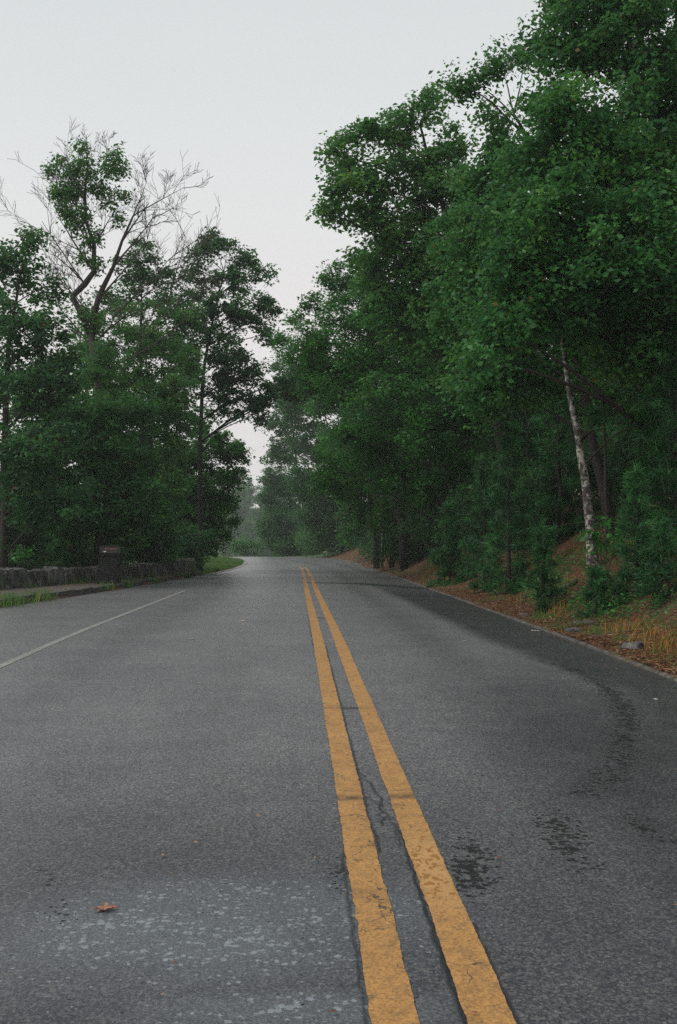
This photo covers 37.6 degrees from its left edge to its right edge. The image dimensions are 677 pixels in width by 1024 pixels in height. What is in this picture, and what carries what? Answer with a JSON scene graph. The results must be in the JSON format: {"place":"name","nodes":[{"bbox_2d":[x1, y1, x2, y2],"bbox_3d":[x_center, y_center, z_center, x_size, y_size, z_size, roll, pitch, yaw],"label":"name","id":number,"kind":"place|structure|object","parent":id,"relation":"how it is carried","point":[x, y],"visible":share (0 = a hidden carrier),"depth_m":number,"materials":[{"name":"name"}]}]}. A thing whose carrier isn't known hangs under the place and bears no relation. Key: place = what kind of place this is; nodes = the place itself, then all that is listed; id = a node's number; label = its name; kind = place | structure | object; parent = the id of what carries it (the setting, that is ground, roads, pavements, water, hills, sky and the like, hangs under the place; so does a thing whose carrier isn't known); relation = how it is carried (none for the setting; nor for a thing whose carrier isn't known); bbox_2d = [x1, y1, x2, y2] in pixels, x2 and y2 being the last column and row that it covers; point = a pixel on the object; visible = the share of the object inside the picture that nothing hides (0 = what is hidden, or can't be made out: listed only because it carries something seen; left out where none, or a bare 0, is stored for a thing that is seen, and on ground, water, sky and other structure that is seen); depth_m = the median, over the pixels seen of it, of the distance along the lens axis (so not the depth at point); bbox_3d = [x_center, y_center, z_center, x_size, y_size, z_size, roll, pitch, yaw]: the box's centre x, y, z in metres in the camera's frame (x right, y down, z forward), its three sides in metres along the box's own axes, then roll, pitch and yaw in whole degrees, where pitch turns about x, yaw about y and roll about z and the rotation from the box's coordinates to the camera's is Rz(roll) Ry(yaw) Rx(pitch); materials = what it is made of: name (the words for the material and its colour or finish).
{"place":"outdoors","nodes":[
{"label":"outdoors","id":0,"kind":"place"},
{"bbox_2d":[0,576,163,596],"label":"sidewalk","id":1,"kind":"structure","parent":0,"point":[55,588],"depth_m":23.72,"materials":[{"name":"grey concrete"}]},
{"bbox_2d":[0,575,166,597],"bbox_3d":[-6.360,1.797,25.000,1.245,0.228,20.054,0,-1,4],"label":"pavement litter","id":2,"kind":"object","parent":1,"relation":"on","point":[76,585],"visible":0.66,"depth_m":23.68,"materials":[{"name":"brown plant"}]},
{"bbox_2d":[1,570,187,589],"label":"wall weeds","id":3,"kind":"object","parent":1,"relation":"on","point":[90,579],"depth_m":26.48,"materials":[{"name":"green plant"}]},
{"bbox_2d":[73,388,149,558],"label":"slope tree","id":4,"kind":"object","parent":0,"point":[138,441],"visible":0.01,"depth_m":47.04,"materials":[{"name":"green plant"}]},
{"bbox_2d":[0,0,674,507],"label":"sky","id":5,"kind":"structure","parent":0,"point":[247,89],"materials":[{"name":"white"}]},
{"bbox_2d":[0,557,676,1023],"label":"road","id":6,"kind":"structure","parent":0,"point":[240,913],"depth_m":4.55,"materials":[{"name":"grey asphalt"}]},
{"bbox_2d":[0,591,183,667],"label":"white line","id":7,"kind":"object","parent":6,"relation":"on","point":[8,662],"visible":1,"depth_m":12.03,"materials":[{"name":"paint"}]},
{"bbox_2d":[95,902,116,910],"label":"fallen leaf","id":8,"kind":"object","parent":6,"relation":"on","point":[106,906],"visible":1,"depth_m":3.27,"materials":[{"name":"orange plant"}]},
{"bbox_2d":[210,559,247,573],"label":"white line","id":9,"kind":"object","parent":6,"relation":"on","point":[246,562],"visible":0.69,"depth_m":50.33,"materials":[{"name":"paint"}]},
{"bbox_2d":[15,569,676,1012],"bbox_3d":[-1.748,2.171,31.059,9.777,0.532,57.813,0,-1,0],"label":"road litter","id":10,"kind":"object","parent":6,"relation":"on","point":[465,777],"visible":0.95,"depth_m":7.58,"materials":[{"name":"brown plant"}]},
{"bbox_2d":[299,567,419,1023],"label":"yellow line","id":11,"kind":"object","parent":6,"relation":"on","point":[389,992],"visible":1,"depth_m":3.54,"materials":[{"name":"paint"}]},
{"bbox_2d":[304,567,515,1023],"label":"yellow line","id":12,"kind":"object","parent":6,"relation":"on","point":[476,983],"visible":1,"depth_m":3.53,"materials":[{"name":"paint"}]},
{"bbox_2d":[11,492,676,675],"bbox_3d":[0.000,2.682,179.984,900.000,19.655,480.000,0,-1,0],"label":"ground","id":13,"kind":"structure","parent":0,"point":[349,555],"depth_m":17.92,"materials":[{"name":"brown soil"}]},
{"bbox_2d":[0,527,7,560],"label":"bush","id":14,"kind":"object","parent":13,"relation":"on","point":[2,545],"visible":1,"depth_m":24.46,"materials":[{"name":"green plant"}]},
{"bbox_2d":[12,544,36,567],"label":"young plant","id":15,"kind":"object","parent":13,"relation":"on","point":[18,556],"visible":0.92,"depth_m":23.93,"materials":[{"name":"green plant"}]},
{"bbox_2d":[8,427,70,566],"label":"slope tree","id":16,"kind":"object","parent":13,"relation":"on","point":[25,525],"visible":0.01,"depth_m":49.21,"materials":[{"name":"green plant"}]},
{"bbox_2d":[0,365,90,569],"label":"slope tree","id":17,"kind":"object","parent":13,"relation":"on","point":[11,564],"visible":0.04,"depth_m":39.54,"materials":[{"name":"green plant"}]},
{"bbox_2d":[0,225,105,567],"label":"broadleaf tree","id":18,"kind":"object","parent":13,"relation":"on","point":[23,446],"visible":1,"depth_m":25.96,"materials":[{"name":"green plant"}]},
{"bbox_2d":[32,531,108,568],"bbox_3d":[-7.816,1.471,28.895,2.054,2.061,2.756,1,-2,-36],"label":"bush","id":19,"kind":"object","parent":13,"relation":"on","point":[71,561],"visible":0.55,"depth_m":28.73,"materials":[{"name":"green plant"}]},
{"bbox_2d":[8,333,181,565],"bbox_3d":[-7.148,-1.523,29.060,4.923,7.440,2.932,0,-1,0],"label":"broadleaf tree","id":20,"kind":"object","parent":13,"relation":"on","point":[127,502],"visible":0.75,"depth_m":28.77,"materials":[{"name":"green plant"}]},
{"bbox_2d":[0,558,195,589],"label":"stone wall","id":21,"kind":"structure","parent":13,"relation":"on","point":[13,578],"depth_m":26.11,"materials":[{"name":"grey stone"}]},
{"bbox_2d":[0,572,200,606],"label":"kerb","id":22,"kind":"structure","parent":13,"relation":"on","point":[78,591],"depth_m":23.39,"materials":[{"name":"concrete"}]},
{"bbox_2d":[0,572,196,607],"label":"weeds","id":23,"kind":"object","parent":22,"relation":"on","point":[17,600],"visible":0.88,"depth_m":19.65,"materials":[{"name":"green plant"}]},
{"bbox_2d":[0,238,214,552],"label":"broadleaf tree","id":24,"kind":"object","parent":13,"relation":"on","point":[148,276],"visible":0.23,"depth_m":37.98,"materials":[{"name":"green plant"}]},
{"bbox_2d":[0,420,214,569],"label":"broadleaf tree","id":25,"kind":"object","parent":13,"relation":"on","point":[40,537],"visible":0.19,"depth_m":31.62,"materials":[{"name":"green plant"}]},
{"bbox_2d":[98,545,120,583],"bbox_3d":[-6.079,1.415,26.374,0.598,1.058,0.525,0,-1,-14],"label":"trash can","id":26,"kind":"object","parent":13,"relation":"on","point":[109,563],"visible":0.86,"depth_m":26.18,"materials":[{"name":"stone"}]},
{"bbox_2d":[0,118,239,545],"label":"ivy clad tree","id":27,"kind":"object","parent":13,"relation":"on","point":[68,191],"visible":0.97,"depth_m":31.14,"materials":[{"name":"green plant"}]},
{"bbox_2d":[59,292,208,533],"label":"broadleaf tree","id":28,"kind":"object","parent":13,"relation":"on","point":[149,383],"visible":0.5,"depth_m":32.55,"materials":[{"name":"green plant"}]},
{"bbox_2d":[121,543,166,564],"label":"bush","id":29,"kind":"object","parent":13,"relation":"on","point":[141,560],"depth_m":35.78,"materials":[{"name":"green plant"}]},
{"bbox_2d":[115,522,188,563],"bbox_3d":[-6.136,1.283,32.364,2.610,2.539,2.460,0,-1,0],"label":"bush","id":30,"kind":"object","parent":13,"relation":"on","point":[169,536],"visible":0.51,"depth_m":31.92,"materials":[{"name":"green plant"}]},
{"bbox_2d":[124,555,243,574],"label":"lawn grass","id":31,"kind":"structure","parent":13,"relation":"on","point":[230,562],"depth_m":53.59,"materials":[{"name":"green plant"}]},
{"bbox_2d":[161,515,210,571],"bbox_3d":[-5.911,1.414,36.928,2.722,2.597,1.947,1,-1,-24],"label":"bush","id":32,"kind":"object","parent":13,"relation":"on","point":[199,557],"visible":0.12,"depth_m":37.08,"materials":[{"name":"green plant"}]},
{"bbox_2d":[147,405,255,561],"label":"broadleaf tree","id":33,"kind":"object","parent":13,"relation":"on","point":[227,480],"visible":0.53,"depth_m":42.56,"materials":[{"name":"green plant"}]},
{"bbox_2d":[147,226,309,570],"bbox_3d":[-4.554,-4.618,40.102,6.859,14.159,2.595,0,-1,0],"label":"broadleaf tree","id":34,"kind":"object","parent":13,"relation":"on","point":[222,380],"visible":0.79,"depth_m":39.98,"materials":[{"name":"green plant"}]},
{"bbox_2d":[218,516,241,556],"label":"misty tree","id":35,"kind":"object","parent":13,"relation":"on","point":[227,553],"visible":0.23,"depth_m":198.93,"materials":[{"name":"green plant"}]},
{"bbox_2d":[226,500,242,537],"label":"misty tree","id":36,"kind":"object","parent":13,"relation":"on","point":[239,529],"visible":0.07,"depth_m":269.92,"materials":[{"name":"green plant"}]},
{"bbox_2d":[221,486,256,556],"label":"misty tree","id":37,"kind":"object","parent":13,"relation":"on","point":[244,508],"visible":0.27,"depth_m":238.62,"materials":[{"name":"green plant"}]},
{"bbox_2d":[222,472,255,526],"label":"misty tree","id":38,"kind":"object","parent":13,"relation":"on","point":[250,505],"visible":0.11,"depth_m":298.91,"materials":[{"name":"green plant"}]},
{"bbox_2d":[228,532,265,556],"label":"shrub","id":39,"kind":"object","parent":13,"relation":"on","point":[241,545],"visible":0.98,"depth_m":95.48,"materials":[{"name":"green plant"}]},
{"bbox_2d":[245,482,255,508],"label":"misty tree","id":40,"kind":"object","parent":13,"relation":"on","point":[251,492],"visible":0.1,"depth_m":350.00,"materials":[{"name":"green plant"}]},
{"bbox_2d":[239,485,269,556],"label":"misty tree","id":41,"kind":"object","parent":13,"relation":"on","point":[255,517],"visible":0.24,"depth_m":214.50,"materials":[{"name":"green plant"}]},
{"bbox_2d":[252,502,265,516],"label":"misty tree","id":42,"kind":"object","parent":13,"relation":"on","point":[258,503],"visible":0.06,"depth_m":274.69,"materials":[{"name":"green plant"}]},
{"bbox_2d":[253,466,285,521],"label":"misty tree","id":43,"kind":"object","parent":13,"relation":"on","point":[267,476],"visible":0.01,"depth_m":309.51,"materials":[{"name":"green plant"}]},
{"bbox_2d":[251,489,288,556],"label":"misty tree","id":44,"kind":"object","parent":13,"relation":"on","point":[264,553],"visible":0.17,"depth_m":177.95,"materials":[{"name":"green plant"}]},
{"bbox_2d":[268,536,299,556],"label":"shrub","id":45,"kind":"object","parent":13,"relation":"on","point":[276,544],"visible":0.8,"depth_m":90.87,"materials":[{"name":"green plant"}]},
{"bbox_2d":[251,353,324,555],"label":"broadleaf tree","id":46,"kind":"object","parent":13,"relation":"on","point":[275,526],"visible":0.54,"depth_m":91.69,"materials":[{"name":"green plant"}]},
{"bbox_2d":[285,489,322,556],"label":"misty tree","id":47,"kind":"object","parent":13,"relation":"on","point":[294,531],"visible":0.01,"depth_m":129.13,"materials":[{"name":"green plant"}]},
{"bbox_2d":[269,328,347,557],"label":"broadleaf tree","id":48,"kind":"object","parent":13,"relation":"on","point":[322,539],"visible":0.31,"depth_m":76.94,"materials":[{"name":"green plant"}]},
{"bbox_2d":[293,526,326,555],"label":"shrub","id":49,"kind":"object","parent":13,"relation":"on","point":[301,533],"visible":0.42,"depth_m":86.22,"materials":[{"name":"green plant"}]},
{"bbox_2d":[327,505,350,548],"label":"forest tree","id":50,"kind":"object","parent":13,"relation":"on","point":[341,532],"depth_m":76.53,"materials":[{"name":"green plant"}]},
{"bbox_2d":[299,347,404,555],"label":"broadleaf tree","id":51,"kind":"object","parent":13,"relation":"on","point":[318,409],"visible":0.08,"depth_m":59.74,"materials":[{"name":"green plant"}]},
{"bbox_2d":[323,386,401,568],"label":"pine tree","id":52,"kind":"object","parent":13,"relation":"on","point":[374,540],"depth_m":46.88,"materials":[{"name":"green plant"}]},
{"bbox_2d":[344,517,387,562],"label":"shrub","id":53,"kind":"object","parent":13,"relation":"on","point":[366,540],"visible":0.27,"depth_m":54.98,"materials":[{"name":"green plant"}]},
{"bbox_2d":[371,482,383,568],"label":"slim tree","id":54,"kind":"object","parent":13,"relation":"on","point":[382,563],"visible":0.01,"depth_m":45.93,"materials":[{"name":"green plant"}]},
{"bbox_2d":[360,530,396,564],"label":"shrub","id":55,"kind":"object","parent":13,"relation":"on","point":[371,547],"visible":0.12,"depth_m":48.02,"materials":[{"name":"green plant"}]},
{"bbox_2d":[265,257,502,560],"bbox_3d":[1.274,-3.502,31.238,8.247,10.222,4.480,-1,-2,34],"label":"maple tree","id":56,"kind":"object","parent":13,"relation":"on","point":[314,342],"visible":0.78,"depth_m":30.69,"materials":[{"name":"green plant"}]},
{"bbox_2d":[372,448,402,567],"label":"slim tree","id":57,"kind":"object","parent":13,"relation":"on","point":[390,563],"visible":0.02,"depth_m":44.88,"materials":[{"name":"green plant"}]},
{"bbox_2d":[340,316,440,570],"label":"pine tree","id":58,"kind":"object","parent":13,"relation":"on","point":[403,550],"visible":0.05,"depth_m":39.87,"materials":[{"name":"green plant"}]},
{"bbox_2d":[328,336,454,557],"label":"maple tree","id":59,"kind":"object","parent":13,"relation":"on","point":[384,511],"visible":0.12,"depth_m":41.48,"materials":[{"name":"green plant"}]},
{"bbox_2d":[363,508,425,569],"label":"shrub","id":60,"kind":"object","parent":13,"relation":"on","point":[393,543],"visible":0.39,"depth_m":41.87,"materials":[{"name":"green plant"}]},
{"bbox_2d":[383,520,424,560],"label":"shrub","id":61,"kind":"object","parent":13,"relation":"on","point":[398,539],"visible":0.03,"depth_m":45.07,"materials":[{"name":"green plant"}]},
{"bbox_2d":[306,81,511,549],"bbox_3d":[2.025,-5.132,26.168,5.776,12.298,3.628,0,-1,0],"label":"oak tree","id":62,"kind":"object","parent":13,"relation":"on","point":[392,301],"visible":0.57,"depth_m":25.77,"materials":[{"name":"green plant"}]},
{"bbox_2d":[424,395,463,482],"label":"forest tree","id":63,"kind":"object","parent":13,"relation":"on","point":[433,435],"visible":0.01,"depth_m":49.07,"materials":[{"name":"green plant"}]},
{"bbox_2d":[422,483,467,523],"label":"shrub","id":64,"kind":"object","parent":13,"relation":"on","point":[436,506],"visible":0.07,"depth_m":41.13,"materials":[{"name":"green plant"}]},
{"bbox_2d":[424,496,470,588],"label":"young pine","id":65,"kind":"object","parent":13,"relation":"on","point":[442,555],"visible":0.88,"depth_m":25.84,"materials":[{"name":"green plant"}]},
{"bbox_2d":[441,481,496,543],"bbox_3d":[4.743,-0.090,33.575,2.653,2.828,2.653,0,-1,0],"label":"shrub","id":66,"kind":"object","parent":13,"relation":"on","point":[467,509],"visible":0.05,"depth_m":33.49,"materials":[{"name":"green plant"}]},
{"bbox_2d":[339,309,601,520],"bbox_3d":[4.631,-4.090,35.043,9.538,9.316,4.551,-1,-1,23],"label":"broadleaf tree","id":67,"kind":"object","parent":13,"relation":"on","point":[490,443],"visible":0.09,"depth_m":35.20,"materials":[{"name":"green plant"}]},
{"bbox_2d":[426,467,516,559],"bbox_3d":[4.371,0.021,28.580,3.179,2.710,2.753,-1,-2,40],"label":"shrub","id":68,"kind":"object","parent":13,"relation":"on","point":[467,528],"visible":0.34,"depth_m":28.51,"materials":[{"name":"green plant"}]},
{"bbox_2d":[455,450,506,592],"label":"young pine","id":69,"kind":"object","parent":13,"relation":"on","point":[474,547],"visible":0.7,"depth_m":21.81,"materials":[{"name":"green plant"}]},
{"bbox_2d":[318,557,676,681],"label":"kerb edge","id":70,"kind":"object","parent":13,"relation":"on","point":[661,673],"visible":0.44,"depth_m":11.83,"materials":[{"name":"grey concrete"}]},
{"bbox_2d":[440,352,561,500],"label":"forest tree","id":71,"kind":"object","parent":13,"relation":"on","point":[455,484],"depth_m":41.35,"materials":[{"name":"green plant"}]},
{"bbox_2d":[476,413,543,594],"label":"young pine","id":72,"kind":"object","parent":13,"relation":"on","point":[509,527],"visible":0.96,"depth_m":20.16,"materials":[{"name":"green plant"}]},
{"bbox_2d":[407,34,619,542],"bbox_3d":[3.496,-4.202,19.877,4.596,9.700,3.228,1,-1,-25],"label":"oak tree","id":73,"kind":"object","parent":13,"relation":"on","point":[449,250],"visible":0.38,"depth_m":19.41,"materials":[{"name":"green plant"}]},
{"bbox_2d":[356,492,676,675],"bbox_3d":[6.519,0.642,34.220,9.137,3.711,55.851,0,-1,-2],"label":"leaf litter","id":74,"kind":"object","parent":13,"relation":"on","point":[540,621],"visible":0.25,"depth_m":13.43,"materials":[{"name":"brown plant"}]},
{"bbox_2d":[487,349,568,546],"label":"young pine","id":75,"kind":"object","parent":13,"relation":"on","point":[527,440],"visible":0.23,"depth_m":24.34,"materials":[{"name":"green plant"}]},
{"bbox_2d":[386,487,676,642],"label":"undergrowth","id":76,"kind":"object","parent":13,"relation":"on","point":[577,597],"visible":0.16,"depth_m":16.12,"materials":[{"name":"green plant"}]},
{"bbox_2d":[388,545,676,680],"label":"grass","id":77,"kind":"structure","parent":13,"relation":"on","point":[596,632],"depth_m":12.27,"materials":[{"name":"green plant"}]},
{"bbox_2d":[492,359,596,506],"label":"forest tree","id":78,"kind":"object","parent":13,"relation":"on","point":[594,492],"depth_m":45.34,"materials":[{"name":"green plant"}]},
{"bbox_2d":[521,516,569,613],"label":"young pine","id":79,"kind":"object","parent":13,"relation":"on","point":[543,573],"visible":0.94,"depth_m":15.51,"materials":[{"name":"green plant"}]},
{"bbox_2d":[416,533,676,657],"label":"dry grass","id":80,"kind":"structure","parent":13,"relation":"on","point":[559,609],"depth_m":11.70,"materials":[{"name":"brown plant"}]},
{"bbox_2d":[489,423,621,532],"bbox_3d":[5.165,-0.727,23.684,3.311,2.765,3.064,0,-1,0],"label":"shrub","id":81,"kind":"object","parent":13,"relation":"on","point":[591,473],"visible":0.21,"depth_m":23.13,"materials":[{"name":"green plant"}]},
{"bbox_2d":[437,587,676,677],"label":"straw","id":82,"kind":"object","parent":13,"relation":"on","point":[591,643],"visible":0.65,"depth_m":12.04,"materials":[{"name":"brown plant"}]},
{"bbox_2d":[438,0,676,456],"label":"oak tree","id":83,"kind":"object","parent":13,"relation":"on","point":[630,149],"visible":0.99,"depth_m":15.24,"materials":[{"name":"green plant"}]},
{"bbox_2d":[513,355,601,544],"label":"young pine","id":84,"kind":"object","parent":13,"relation":"on","point":[566,487],"visible":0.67,"depth_m":22.45,"materials":[{"name":"green plant"}]},
{"bbox_2d":[521,456,594,513],"bbox_3d":[6.286,-0.653,29.942,3.164,2.620,2.440,-1,-1,30],"label":"shrub","id":85,"kind":"object","parent":13,"relation":"on","point":[565,495],"visible":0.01,"depth_m":29.43,"materials":[{"name":"green plant"}]},
{"bbox_2d":[546,579,577,599],"bbox_3d":[3.829,1.306,16.779,0.902,0.343,0.237,1,-2,-41],"label":"fallen log","id":86,"kind":"object","parent":13,"relation":"on","point":[576,582],"visible":0.27,"depth_m":16.89,"materials":[{"name":"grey wood"}]},
{"bbox_2d":[563,627,583,634],"bbox_3d":[2.907,1.476,12.273,0.241,0.099,0.176,0,-1,0],"label":"rock","id":87,"kind":"object","parent":13,"relation":"on","point":[572,630],"visible":0.6,"depth_m":12.20,"materials":[{"name":"grey stone"}]},
{"bbox_2d":[488,291,672,573],"bbox_3d":[4.153,-1.648,17.005,3.303,5.425,2.033,-1,-2,41],"label":"lichened tree","id":88,"kind":"object","parent":13,"relation":"on","point":[637,376],"visible":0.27,"depth_m":16.27,"materials":[{"name":"green plant"}]},
{"bbox_2d":[555,349,599,377],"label":"dead branch","id":89,"kind":"object","parent":88,"relation":"attached to","point":[576,361],"visible":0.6,"depth_m":16.44,"materials":[{"name":"wood"}]},
{"bbox_2d":[573,620,595,624],"bbox_3d":[3.221,1.472,12.964,0.298,0.134,0.201,1,-1,-25],"label":"rock","id":90,"kind":"object","parent":13,"relation":"on","point":[587,621],"visible":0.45,"depth_m":12.93,"materials":[{"name":"grey stone"}]},
{"bbox_2d":[571,564,619,619],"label":"young pine","id":91,"kind":"object","parent":13,"relation":"on","point":[594,594],"visible":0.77,"depth_m":13.52,"materials":[{"name":"green plant"}]},
{"bbox_2d":[577,515,622,586],"bbox_3d":[3.952,0.668,14.745,0.719,1.255,0.472,0,-1,-19],"label":"oak sprout","id":92,"kind":"object","parent":13,"relation":"on","point":[597,541],"visible":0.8,"depth_m":14.78,"materials":[{"name":"green plant"}]},
{"bbox_2d":[542,161,673,503],"bbox_3d":[8.812,-5.874,31.091,6.197,11.364,7.267,0,-1,-6],"label":"forest tree","id":93,"kind":"object","parent":13,"relation":"on","point":[581,420],"visible":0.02,"depth_m":29.27,"materials":[{"name":"green plant"}]},
{"bbox_2d":[547,266,672,553],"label":"understory tree","id":94,"kind":"object","parent":13,"relation":"on","point":[605,478],"visible":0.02,"depth_m":18.21,"materials":[{"name":"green plant"}]},
{"bbox_2d":[580,416,652,504],"bbox_3d":[7.430,-1.192,26.303,2.944,2.732,2.164,1,-2,-39],"label":"shrub","id":95,"kind":"object","parent":13,"relation":"on","point":[612,428],"visible":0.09,"depth_m":25.95,"materials":[{"name":"green plant"}]},
{"bbox_2d":[595,462,665,602],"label":"young pine","id":96,"kind":"object","parent":13,"relation":"on","point":[632,513],"visible":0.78,"depth_m":13.35,"materials":[{"name":"green plant"}]},
{"bbox_2d":[593,366,674,519],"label":"young pine","id":97,"kind":"object","parent":13,"relation":"on","point":[612,471],"visible":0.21,"depth_m":22.06,"materials":[{"name":"green plant"}]},
{"bbox_2d":[620,641,650,649],"bbox_3d":[3.099,1.414,10.379,0.312,0.139,0.230,1,-2,-44],"label":"rock","id":98,"kind":"object","parent":13,"relation":"on","point":[632,645],"visible":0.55,"depth_m":10.29,"materials":[{"name":"grey stone"}]},
{"bbox_2d":[613,311,676,543],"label":"young pine","id":99,"kind":"object","parent":13,"relation":"on","point":[667,483],"visible":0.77,"depth_m":15.51,"materials":[{"name":"green plant"}]},
{"bbox_2d":[613,395,676,498],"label":"shrub","id":100,"kind":"object","parent":13,"relation":"on","point":[632,443],"visible":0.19,"depth_m":18.64,"materials":[{"name":"green plant"}]},
{"bbox_2d":[628,515,676,608],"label":"young pine","id":101,"kind":"object","parent":13,"relation":"on","point":[661,534],"visible":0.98,"depth_m":12.53,"materials":[{"name":"green plant"}]}
]}

